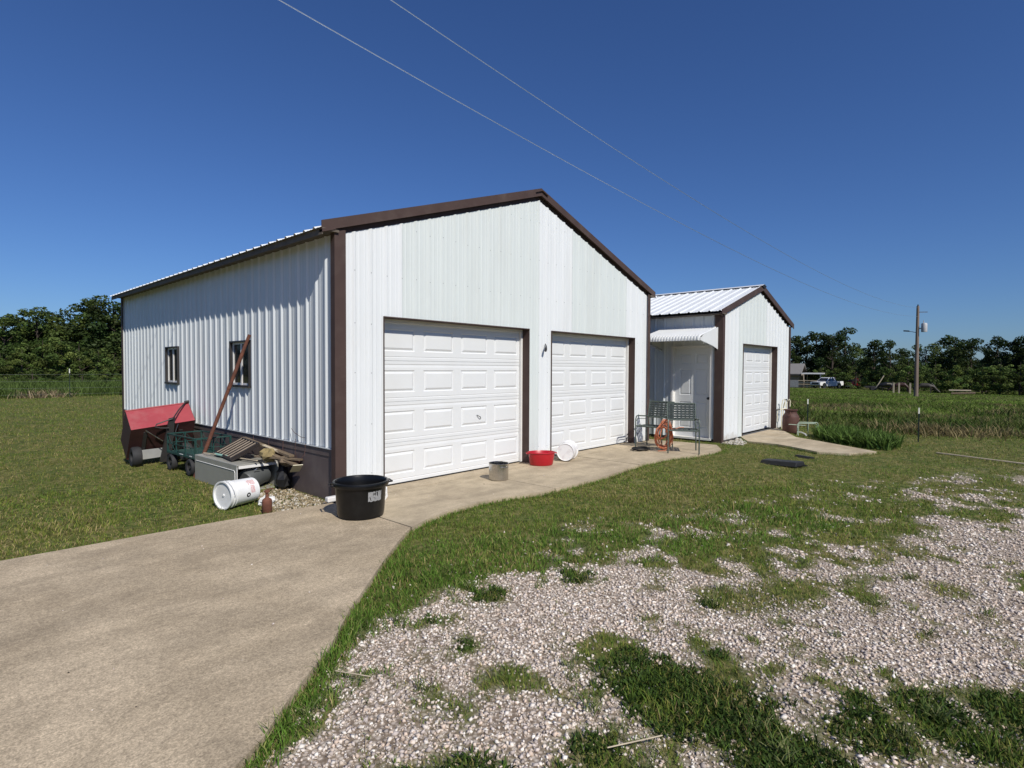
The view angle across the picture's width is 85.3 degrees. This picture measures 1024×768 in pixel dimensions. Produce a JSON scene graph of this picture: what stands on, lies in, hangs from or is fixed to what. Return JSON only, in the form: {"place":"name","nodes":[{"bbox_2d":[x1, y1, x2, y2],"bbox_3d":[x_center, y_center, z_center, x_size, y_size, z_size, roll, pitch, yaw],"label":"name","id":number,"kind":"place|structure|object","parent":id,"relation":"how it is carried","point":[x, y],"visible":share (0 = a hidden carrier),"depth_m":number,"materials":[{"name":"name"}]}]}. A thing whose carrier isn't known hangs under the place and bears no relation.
{"place":"outdoors","nodes":[
{"label":"outdoors","id":0,"kind":"place"},
{"bbox_2d":[0,375,121,398],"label":"field grass","id":1,"kind":"structure","parent":0,"point":[80,387],"depth_m":30.05,"materials":[{"name":"green plant"}]},
{"bbox_2d":[0,439,720,767],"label":"driveway","id":2,"kind":"structure","parent":0,"point":[186,647],"depth_m":3.36,"materials":[{"name":"concrete"}]},
{"bbox_2d":[327,475,392,519],"bbox_3d":[-1.573,1.177,5.782,0.575,0.368,0.575,1,2,17],"label":"black tub","id":3,"kind":"object","parent":2,"relation":"on","point":[360,497],"visible":1,"depth_m":5.59,"materials":[{"name":"plastic"}]},
{"bbox_2d":[489,461,508,480],"bbox_3d":[-0.184,1.202,7.678,0.301,0.230,0.286,1,2,14],"label":"stock pot","id":4,"kind":"object","parent":2,"relation":"on","point":[498,470],"visible":1,"depth_m":7.56,"materials":[{"name":"silver metal"}]},
{"bbox_2d":[526,450,556,465],"bbox_3d":[0.470,1.183,8.867,0.510,0.208,0.339,0,2,-10],"label":"red tub","id":5,"kind":"object","parent":2,"relation":"on","point":[541,457],"visible":1,"depth_m":8.75,"materials":[{"name":"plastic"}]},
{"bbox_2d":[557,440,577,460],"bbox_3d":[0.927,1.131,9.377,0.341,0.341,0.400,1,0,13],"label":"white bucket","id":6,"kind":"object","parent":2,"relation":"on","point":[567,450],"visible":0.99,"depth_m":9.20,"materials":[{"name":"plastic"}]},
{"bbox_2d":[635,401,674,449],"bbox_3d":[2.826,0.796,10.957,0.565,0.893,0.650,1,2,38],"label":"patio chair","id":7,"kind":"object","parent":2,"relation":"on","point":[661,413],"visible":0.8,"depth_m":11.15,"materials":[{"name":"metal"}]},
{"bbox_2d":[666,403,699,454],"bbox_3d":[3.177,0.814,10.370,0.565,0.893,0.650,1,2,12],"label":"patio chair","id":8,"kind":"object","parent":2,"relation":"on","point":[686,406],"visible":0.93,"depth_m":10.59,"materials":[{"name":"metal"}]},
{"bbox_2d":[654,419,683,450],"bbox_3d":[2.974,0.955,10.448,0.621,0.601,0.154,0,2,-10],"label":"extension cord","id":9,"kind":"object","parent":8,"relation":"hanging from","point":[661,426],"visible":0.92,"depth_m":10.41,"materials":[{"name":"orange plastic"}]},
{"bbox_2d":[0,386,1023,767],"bbox_3d":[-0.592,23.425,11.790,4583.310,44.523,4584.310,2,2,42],"label":"ground","id":10,"kind":"structure","parent":0,"point":[852,478],"depth_m":4.07,"materials":[{"name":"green plant"}]},
{"bbox_2d":[0,355,20,378],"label":"shrub","id":11,"kind":"object","parent":10,"relation":"on","point":[3,369],"visible":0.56,"depth_m":45.35,"materials":[{"name":"green plant"}]},
{"bbox_2d":[0,314,34,377],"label":"tree","id":12,"kind":"object","parent":10,"relation":"on","point":[7,348],"visible":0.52,"depth_m":50.72,"materials":[{"name":"green plant"}]},
{"bbox_2d":[0,348,42,380],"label":"shrub","id":13,"kind":"object","parent":10,"relation":"on","point":[15,356],"visible":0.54,"depth_m":45.69,"materials":[{"name":"green plant"}]},
{"bbox_2d":[0,313,45,371],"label":"tree","id":14,"kind":"object","parent":10,"relation":"on","point":[25,336],"visible":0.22,"depth_m":53.04,"materials":[{"name":"green plant"}]},
{"bbox_2d":[12,369,49,381],"bbox_3d":[-35.370,-0.408,40.934,2.234,1.630,2.608,1,2,27],"label":"shrub","id":15,"kind":"object","parent":10,"relation":"on","point":[32,377],"visible":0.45,"depth_m":41.00,"materials":[{"name":"green plant"}]},
{"bbox_2d":[2,307,67,376],"bbox_3d":[-45.493,-3.565,53.305,4.940,7.600,5.350,-1,2,-31],"label":"tree","id":16,"kind":"object","parent":10,"relation":"on","point":[34,325],"visible":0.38,"depth_m":52.45,"materials":[{"name":"green plant"}]},
{"bbox_2d":[7,388,76,398],"bbox_3d":[-23.394,0.446,27.853,2.751,0.501,2.507,0,2,-5],"label":"dead brush","id":17,"kind":"object","parent":10,"relation":"on","point":[52,394],"visible":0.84,"depth_m":27.44,"materials":[{"name":"beige plant"}]},
{"bbox_2d":[12,341,73,379],"bbox_3d":[-39.822,-1.697,47.299,3.847,4.084,4.492,1,2,19],"label":"shrub","id":18,"kind":"object","parent":10,"relation":"on","point":[39,349],"visible":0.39,"depth_m":46.60,"materials":[{"name":"green plant"}]},
{"bbox_2d":[25,311,73,356],"bbox_3d":[-46.390,-3.637,56.324,5.179,7.564,5.443,-1,2,-27],"label":"tree","id":19,"kind":"object","parent":10,"relation":"on","point":[48,316],"visible":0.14,"depth_m":55.25,"materials":[{"name":"green plant"}]},
{"bbox_2d":[39,369,70,382],"bbox_3d":[-32.952,-0.335,40.084,1.895,1.524,1.989,1,2,37],"label":"shrub","id":20,"kind":"object","parent":10,"relation":"on","point":[55,378],"visible":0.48,"depth_m":39.92,"materials":[{"name":"green plant"}]},
{"bbox_2d":[29,337,86,379],"bbox_3d":[-38.369,-1.846,47.176,3.876,4.320,3.693,0,2,-11],"label":"shrub","id":21,"kind":"object","parent":10,"relation":"on","point":[63,346],"visible":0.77,"depth_m":46.91,"materials":[{"name":"green plant"}]},
{"bbox_2d":[42,308,89,353],"bbox_3d":[-43.207,-3.598,54.587,4.816,7.636,5.156,0,2,-11],"label":"tree","id":22,"kind":"object","parent":10,"relation":"on","point":[62,332],"visible":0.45,"depth_m":53.86,"materials":[{"name":"green plant"}]},
{"bbox_2d":[55,347,99,379],"bbox_3d":[-38.212,-1.630,48.934,3.625,3.848,4.233,0,2,7],"label":"shrub","id":23,"kind":"object","parent":10,"relation":"on","point":[76,365],"visible":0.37,"depth_m":48.70,"materials":[{"name":"green plant"}]},
{"bbox_2d":[63,371,94,382],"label":"shrub","id":24,"kind":"object","parent":10,"relation":"on","point":[82,375],"visible":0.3,"depth_m":41.09,"materials":[{"name":"green plant"}]},
{"bbox_2d":[61,303,103,370],"bbox_3d":[-41.911,-3.896,54.833,5.233,8.271,5.026,-1,2,-27],"label":"tree","id":25,"kind":"object","parent":10,"relation":"on","point":[84,330],"visible":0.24,"depth_m":53.63,"materials":[{"name":"green plant"}]},
{"bbox_2d":[69,295,120,372],"bbox_3d":[-40.468,-4.185,54.733,5.793,8.914,6.275,0,2,-18],"label":"tree","id":26,"kind":"object","parent":10,"relation":"on","point":[86,302],"visible":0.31,"depth_m":53.33,"materials":[{"name":"green plant"}]},
{"bbox_2d":[72,301,121,373],"bbox_3d":[-38.188,-4.022,54.445,6.891,8.620,7.319,1,2,21],"label":"tree","id":27,"kind":"object","parent":10,"relation":"on","point":[104,315],"visible":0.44,"depth_m":52.46,"materials":[{"name":"green plant"}]},
{"bbox_2d":[75,348,118,378],"bbox_3d":[-35.926,-1.462,48.277,3.358,3.430,3.200,-1,2,-44],"label":"shrub","id":28,"kind":"object","parent":10,"relation":"on","point":[98,357],"visible":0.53,"depth_m":48.08,"materials":[{"name":"green plant"}]},
{"bbox_2d":[90,369,120,382],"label":"shrub","id":29,"kind":"object","parent":10,"relation":"on","point":[103,373],"visible":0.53,"depth_m":40.42,"materials":[{"name":"green plant"}]},
{"bbox_2d":[94,305,121,373],"bbox_3d":[-38.606,-3.978,55.974,5.889,8.366,5.437,-1,2,-30],"label":"tree","id":30,"kind":"object","parent":10,"relation":"on","point":[116,352],"visible":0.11,"depth_m":54.02,"materials":[{"name":"green plant"}]},
{"bbox_2d":[96,356,121,379],"bbox_3d":[-34.272,-1.173,47.853,3.186,2.896,2.729,-1,2,-27],"label":"shrub","id":31,"kind":"object","parent":10,"relation":"on","point":[111,368],"visible":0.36,"depth_m":47.28,"materials":[{"name":"green plant"}]},
{"bbox_2d":[121,400,194,466],"bbox_3d":[-5.824,0.795,9.179,0.843,1.025,0.923,2,2,44],"label":"dump cart","id":32,"kind":"object","parent":10,"relation":"on","point":[145,431],"visible":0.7,"depth_m":8.98,"materials":[{"name":"red paint"}]},
{"bbox_2d":[167,430,231,475],"bbox_3d":[-4.793,1.046,8.505,1.065,0.559,0.565,2,2,39],"label":"garden wagon","id":33,"kind":"object","parent":10,"relation":"on","point":[173,459],"visible":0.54,"depth_m":8.47,"materials":[{"name":"green paint"}]},
{"bbox_2d":[193,334,250,477],"bbox_3d":[-4.160,0.318,7.976,0.834,2.067,0.058,0,2,-2],"label":"rusty pipe","id":34,"kind":"object","parent":10,"relation":"on","point":[220,410],"visible":0.85,"depth_m":7.96,"materials":[{"name":"metal"}]},
{"bbox_2d":[195,452,277,489],"bbox_3d":[-3.781,1.178,7.595,1.346,0.355,0.546,2,2,40],"label":"appliance cabinet","id":35,"kind":"object","parent":10,"relation":"on","point":[211,469],"visible":0.67,"depth_m":7.40,"materials":[{"name":"metal"}]},
{"bbox_2d":[214,437,259,461],"bbox_3d":[-3.768,0.884,7.607,0.400,0.048,0.800,-35,24,-35],"label":"louvre panel","id":36,"kind":"object","parent":35,"relation":"on","point":[236,449],"visible":0.97,"depth_m":7.53,"materials":[{"name":"beige wood"}]},
{"bbox_2d":[238,463,270,484],"bbox_3d":[-3.379,1.195,7.267,0.316,0.356,0.380,1,2,16],"label":"grey drum","id":37,"kind":"object","parent":35,"relation":"in","point":[261,474],"visible":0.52,"depth_m":7.18,"materials":[{"name":"plastic"}]},
{"bbox_2d":[259,448,274,462],"bbox_3d":[-3.186,0.938,7.267,0.266,0.202,0.199,2,2,42],"label":"rag bundle","id":38,"kind":"object","parent":35,"relation":"on","point":[265,454],"visible":0.93,"depth_m":7.21,"materials":[{"name":"beige fabric"}]},
{"bbox_2d":[213,477,259,509],"bbox_3d":[-3.133,1.232,6.346,0.344,0.329,0.385,1,2,27],"label":"white bucket","id":39,"kind":"object","parent":10,"relation":"on","point":[228,494],"visible":1,"depth_m":6.23,"materials":[{"name":"plastic"}]},
{"bbox_2d":[262,488,273,513],"bbox_3d":[-2.656,1.268,6.029,0.104,0.274,0.102,1,2,12],"label":"rusty jug","id":40,"kind":"object","parent":10,"relation":"on","point":[266,504],"visible":0.91,"depth_m":6.00,"materials":[{"name":"metal"}]},
{"bbox_2d":[276,466,290,489],"bbox_3d":[-2.994,1.225,7.217,0.317,0.362,0.182,2,2,42],"label":"black bag","id":41,"kind":"object","parent":10,"relation":"on","point":[283,480],"visible":0.9,"depth_m":7.14,"materials":[{"name":"plastic"}]},
{"bbox_2d":[258,487,330,511],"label":"stone litter","id":42,"kind":"object","parent":10,"relation":"on","point":[307,500],"visible":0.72,"depth_m":6.59,"materials":[{"name":"beige gravel"}]},
{"bbox_2d":[110,188,655,501],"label":"garage","id":43,"kind":"structure","parent":10,"relation":"on","point":[412,345],"depth_m":8.20,"materials":[{"name":"white paint"}]},
{"bbox_2d":[164,346,179,383],"bbox_3d":[-6.322,-0.350,10.369,0.710,0.695,0.096,2,2,42],"label":"window","id":44,"kind":"structure","parent":43,"relation":"in","point":[171,353],"depth_m":10.45,"materials":[{"name":"glass"}]},
{"bbox_2d":[229,340,250,387],"bbox_3d":[-4.041,-0.300,8.292,0.720,0.690,0.096,2,2,42],"label":"window","id":45,"kind":"structure","parent":43,"relation":"in","point":[243,376],"depth_m":8.29,"materials":[{"name":"glass"}]},
{"bbox_2d":[385,322,519,485],"bbox_3d":[-0.804,0.197,8.101,0.106,2.215,2.815,2,2,42],"label":"garage door","id":46,"kind":"structure","parent":43,"relation":"in","point":[452,393],"depth_m":7.96,"materials":[{"name":"white metal"}]},
{"bbox_2d":[551,335,625,454],"bbox_3d":[1.436,0.138,10.592,0.062,2.215,2.790,2,2,42],"label":"garage door","id":47,"kind":"structure","parent":43,"relation":"in","point":[589,374],"depth_m":10.57,"materials":[{"name":"white metal"}]},
{"bbox_2d":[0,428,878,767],"bbox_3d":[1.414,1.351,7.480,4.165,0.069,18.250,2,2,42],"label":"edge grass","id":48,"kind":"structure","parent":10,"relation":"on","point":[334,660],"depth_m":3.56,"materials":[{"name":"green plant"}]},
{"bbox_2d":[0,467,1023,767],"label":"grass","id":49,"kind":"structure","parent":10,"relation":"on","point":[542,541],"depth_m":4.67,"materials":[{"name":"green plant"}]},
{"bbox_2d":[607,735,662,747],"bbox_3d":[0.508,1.474,2.291,0.244,0.022,0.005,0,2,-13],"label":"twig","id":50,"kind":"object","parent":10,"relation":"on","point":[635,741],"visible":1,"depth_m":2.29,"materials":[{"name":"brown wood"}]},
{"bbox_2d":[255,472,1023,767],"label":"gravel","id":51,"kind":"structure","parent":10,"relation":"on","point":[332,751],"depth_m":3.21,"materials":[{"name":"grey gravel"}]},
{"bbox_2d":[272,511,1020,767],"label":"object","id":52,"kind":"object","parent":10,"relation":"on","point":[681,668],"visible":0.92,"depth_m":2.77,"materials":[{"name":"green plant"}]},
{"bbox_2d":[394,566,1023,767],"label":"clover","id":53,"kind":"object","parent":10,"relation":"on","point":[723,726],"visible":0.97,"depth_m":2.50,"materials":[{"name":"green plant"}]},
{"bbox_2d":[649,284,793,442],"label":"shed","id":54,"kind":"structure","parent":10,"relation":"on","point":[720,358],"depth_m":12.71,"materials":[{"name":"white paint"}]},
{"bbox_2d":[670,345,711,440],"bbox_3d":[4.008,0.183,12.386,0.950,2.070,0.180,2,2,42],"label":"entry door","id":55,"kind":"structure","parent":54,"relation":"in","point":[691,366],"depth_m":12.42,"materials":[{"name":"white metal"}]},
{"bbox_2d":[743,347,769,432],"bbox_3d":[5.973,0.092,13.820,0.062,2.170,2.450,2,2,42],"label":"garage door","id":56,"kind":"structure","parent":54,"relation":"in","point":[756,360],"depth_m":13.94,"materials":[{"name":"white metal"}]},
{"bbox_2d":[721,437,746,445],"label":"stone litter","id":57,"kind":"object","parent":10,"relation":"on","point":[740,441],"visible":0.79,"depth_m":11.97,"materials":[{"name":"white stone"}]},
{"bbox_2d":[776,399,790,428],"bbox_3d":[7.139,0.793,14.584,0.382,0.810,0.182,0,2,-25],"label":"walking frame","id":58,"kind":"object","parent":10,"relation":"on","point":[785,400],"visible":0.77,"depth_m":14.60,"materials":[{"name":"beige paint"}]},
{"bbox_2d":[761,458,807,467],"bbox_3d":[4.480,1.305,9.223,0.299,0.084,0.727,-1,-2,-28],"label":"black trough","id":59,"kind":"object","parent":10,"relation":"on","point":[785,463],"visible":0.98,"depth_m":9.09,"materials":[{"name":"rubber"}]},
{"bbox_2d":[782,409,798,432],"bbox_3d":[7.007,0.926,13.974,0.384,0.575,0.384,0,2,3],"label":"milk can","id":60,"kind":"object","parent":10,"relation":"on","point":[790,416],"visible":0.94,"depth_m":13.83,"materials":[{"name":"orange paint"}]},
{"bbox_2d":[790,340,802,363],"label":"tree","id":61,"kind":"object","parent":10,"relation":"on","point":[796,359],"visible":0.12,"depth_m":111.13,"materials":[{"name":"green plant"}]},
{"bbox_2d":[790,335,814,381],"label":"tree","id":62,"kind":"object","parent":10,"relation":"on","point":[799,341],"visible":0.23,"depth_m":114.98,"materials":[{"name":"green plant"}]},
{"bbox_2d":[790,380,819,387],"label":"rail fence","id":63,"kind":"object","parent":10,"relation":"on","point":[793,383],"visible":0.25,"depth_m":98.10,"materials":[{"name":"grey wood"}]},
{"bbox_2d":[790,364,824,387],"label":"farmhouse","id":64,"kind":"object","parent":10,"relation":"on","point":[798,372],"visible":0.24,"depth_m":105.87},
{"bbox_2d":[740,428,876,455],"bbox_3d":[6.007,1.275,12.480,1.857,0.120,4.504,0,2,2],"label":"apron","id":65,"kind":"object","parent":10,"relation":"on","point":[776,436],"visible":0.76,"depth_m":11.58,"materials":[{"name":"concrete"}]},
{"bbox_2d":[793,331,841,381],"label":"tree","id":66,"kind":"object","parent":10,"relation":"on","point":[811,348],"visible":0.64,"depth_m":111.82,"materials":[{"name":"green plant"}]},
{"bbox_2d":[809,368,827,387],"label":"shrub","id":67,"kind":"object","parent":10,"relation":"on","point":[816,377],"visible":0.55,"depth_m":106.58,"materials":[{"name":"green plant"}]},
{"bbox_2d":[810,377,843,387],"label":"pickup truck","id":68,"kind":"object","parent":10,"relation":"on","point":[824,382],"visible":0.94,"depth_m":94.68,"materials":[{"name":"white paint"}]},
{"bbox_2d":[809,333,855,387],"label":"tree","id":69,"kind":"object","parent":10,"relation":"on","point":[826,350],"visible":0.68,"depth_m":107.95,"materials":[{"name":"green plant"}]},
{"bbox_2d":[821,368,848,388],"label":"shrub","id":70,"kind":"object","parent":10,"relation":"on","point":[835,375],"visible":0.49,"depth_m":100.05,"materials":[{"name":"green plant"}]},
{"bbox_2d":[825,326,862,382],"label":"tree","id":71,"kind":"object","parent":10,"relation":"on","point":[849,347],"visible":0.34,"depth_m":111.09,"materials":[{"name":"green plant"}]},
{"bbox_2d":[837,366,870,388],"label":"shrub","id":72,"kind":"object","parent":10,"relation":"on","point":[851,374],"visible":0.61,"depth_m":96.90,"materials":[{"name":"green plant"}]},
{"bbox_2d":[807,422,905,450],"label":"broad weeds","id":73,"kind":"object","parent":10,"relation":"on","point":[856,436],"visible":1,"depth_m":11.65,"materials":[{"name":"green plant"}]},
{"bbox_2d":[849,348,872,380],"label":"tree","id":74,"kind":"object","parent":10,"relation":"on","point":[859,350],"visible":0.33,"depth_m":106.25,"materials":[{"name":"green plant"}]},
{"bbox_2d":[855,339,892,383],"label":"tree","id":75,"kind":"object","parent":10,"relation":"on","point":[864,364],"visible":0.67,"depth_m":88.44,"materials":[{"name":"green plant"}]},
{"bbox_2d":[861,363,894,389],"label":"shrub","id":76,"kind":"object","parent":10,"relation":"on","point":[868,373],"visible":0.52,"depth_m":85.94,"materials":[{"name":"green plant"}]},
{"bbox_2d":[873,339,907,388],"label":"tree","id":77,"kind":"object","parent":10,"relation":"on","point":[889,354],"visible":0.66,"depth_m":84.16,"materials":[{"name":"green plant"}]},
{"bbox_2d":[879,367,906,390],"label":"shrub","id":78,"kind":"object","parent":10,"relation":"on","point":[890,370],"visible":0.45,"depth_m":79.82,"materials":[{"name":"green plant"}]},
{"bbox_2d":[888,348,919,389],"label":"tree","id":79,"kind":"object","parent":10,"relation":"on","point":[905,353],"visible":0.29,"depth_m":87.07,"materials":[{"name":"green plant"}]},
{"bbox_2d":[888,361,925,390],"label":"shrub","id":80,"kind":"object","parent":10,"relation":"on","point":[907,369],"visible":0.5,"depth_m":74.78,"materials":[{"name":"green plant"}]},
{"bbox_2d":[790,393,1023,440],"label":"weed clumps","id":81,"kind":"object","parent":10,"relation":"on","point":[928,427],"visible":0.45,"depth_m":16.19,"materials":[{"name":"green plant"}]},
{"bbox_2d":[903,305,927,395],"bbox_3d":[33.423,-2.589,46.124,1.607,7.976,0.420,2,3,42],"label":"utility pole","id":82,"kind":"object","parent":10,"relation":"on","point":[923,328],"visible":0.94,"depth_m":45.91,"materials":[{"name":"brown wood"}]},
{"bbox_2d":[279,0,904,315],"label":"overhead cable","id":83,"kind":"object","parent":82,"relation":"attached to","point":[513,132],"visible":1,"depth_m":9.94,"materials":[{"name":"grey metal"}]},
{"bbox_2d":[391,0,914,307],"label":"overhead cable","id":84,"kind":"object","parent":82,"relation":"attached to","point":[585,129],"visible":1,"depth_m":11.38,"materials":[{"name":"grey metal"}]},
{"bbox_2d":[910,343,942,390],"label":"tree","id":85,"kind":"object","parent":10,"relation":"on","point":[925,360],"visible":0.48,"depth_m":82.59,"materials":[{"name":"green plant"}]},
{"bbox_2d":[918,383,939,393],"bbox_3d":[45.554,0.477,60.975,2.319,1.176,0.522,1,2,37],"label":"horse","id":86,"kind":"object","parent":10,"relation":"on","point":[925,385],"visible":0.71,"depth_m":60.75},
{"bbox_2d":[919,369,943,392],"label":"shrub","id":87,"kind":"object","parent":10,"relation":"on","point":[932,373],"visible":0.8,"depth_m":66.89,"materials":[{"name":"green plant"}]},
{"bbox_2d":[912,362,960,392],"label":"shrub","id":88,"kind":"object","parent":10,"relation":"on","point":[936,367],"visible":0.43,"depth_m":69.82,"materials":[{"name":"green plant"}]},
{"bbox_2d":[926,343,957,388],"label":"tree","id":89,"kind":"object","parent":10,"relation":"on","point":[939,347],"visible":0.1,"depth_m":85.52,"materials":[{"name":"green plant"}]},
{"bbox_2d":[928,335,975,389],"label":"tree","id":90,"kind":"object","parent":10,"relation":"on","point":[947,342],"visible":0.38,"depth_m":81.12,"materials":[{"name":"green plant"}]},
{"bbox_2d":[938,365,972,392],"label":"shrub","id":91,"kind":"object","parent":10,"relation":"on","point":[958,370],"visible":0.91,"depth_m":65.34,"materials":[{"name":"green plant"}]},
{"bbox_2d":[949,367,988,392],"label":"shrub","id":92,"kind":"object","parent":10,"relation":"on","point":[969,371],"visible":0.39,"depth_m":68.98,"materials":[{"name":"green plant"}]},
{"bbox_2d":[945,338,996,391],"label":"tree","id":93,"kind":"object","parent":10,"relation":"on","point":[970,347],"visible":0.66,"depth_m":77.53,"materials":[{"name":"green plant"}]},
{"bbox_2d":[936,452,1023,463],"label":"wooden pole","id":94,"kind":"object","parent":10,"relation":"on","point":[979,458],"visible":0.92,"depth_m":9.86,"materials":[{"name":"brown wood"}]},
{"bbox_2d":[961,367,1007,393],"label":"shrub","id":95,"kind":"object","parent":10,"relation":"on","point":[977,383],"visible":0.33,"depth_m":68.58,"materials":[{"name":"green plant"}]},
{"bbox_2d":[976,336,1014,392],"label":"tree","id":96,"kind":"object","parent":10,"relation":"on","point":[990,356],"visible":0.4,"depth_m":71.53,"materials":[{"name":"green plant"}]},
{"bbox_2d":[970,364,1023,393],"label":"shrub","id":97,"kind":"object","parent":10,"relation":"on","point":[985,377],"visible":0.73,"depth_m":64.61,"materials":[{"name":"green plant"}]},
{"bbox_2d":[987,338,1023,393],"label":"tree","id":98,"kind":"object","parent":10,"relation":"on","point":[1013,344],"visible":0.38,"depth_m":68.95,"materials":[{"name":"green plant"}]},
{"bbox_2d":[991,364,1023,394],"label":"shrub","id":99,"kind":"object","parent":10,"relation":"on","point":[1001,378],"visible":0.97,"depth_m":62.09,"materials":[{"name":"green plant"}]},
{"bbox_2d":[1001,335,1023,390],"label":"tree","id":100,"kind":"object","parent":10,"relation":"on","point":[1020,355],"visible":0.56,"depth_m":67.45,"materials":[{"name":"green plant"}]},
{"bbox_2d":[1011,368,1023,391],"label":"shrub","id":101,"kind":"object","parent":10,"relation":"on","point":[1019,379],"visible":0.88,"depth_m":61.76,"materials":[{"name":"green plant"}]},
{"bbox_2d":[0,392,1023,501],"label":"grass","id":102,"kind":"structure","parent":0,"point":[155,467],"depth_m":9.96,"materials":[{"name":"green plant"}]},
{"bbox_2d":[0,0,1023,365],"label":"sky","id":103,"kind":"structure","parent":0,"point":[877,146],"materials":[{"name":"blue"}]},
{"bbox_2d":[790,388,1023,443],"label":"field grass","id":104,"kind":"structure","parent":0,"point":[884,399],"depth_m":32.08,"materials":[{"name":"green plant"}]},
{"bbox_3d":[-3.021,0.951,7.328,0.842,0.090,0.052,2,2,42],"label":"wood plank","id":105,"kind":"object","parent":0,"visible":0},
{"bbox_2d":[254,455,302,460],"bbox_3d":[-3.006,0.951,7.152,0.750,0.020,0.060,1,2,21],"label":"wood plank","id":106,"kind":"object","parent":105,"relation":"on","point":[295,459],"visible":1,"depth_m":7.07,"materials":[{"name":"brown wood"}]},
{"bbox_2d":[241,437,293,456],"bbox_3d":[-3.339,0.849,7.548,1.373,0.145,0.070,2,2,40],"label":"wood plank","id":107,"kind":"object","parent":106,"relation":"on","point":[284,453],"visible":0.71,"depth_m":7.28,"materials":[{"name":"brown wood"}]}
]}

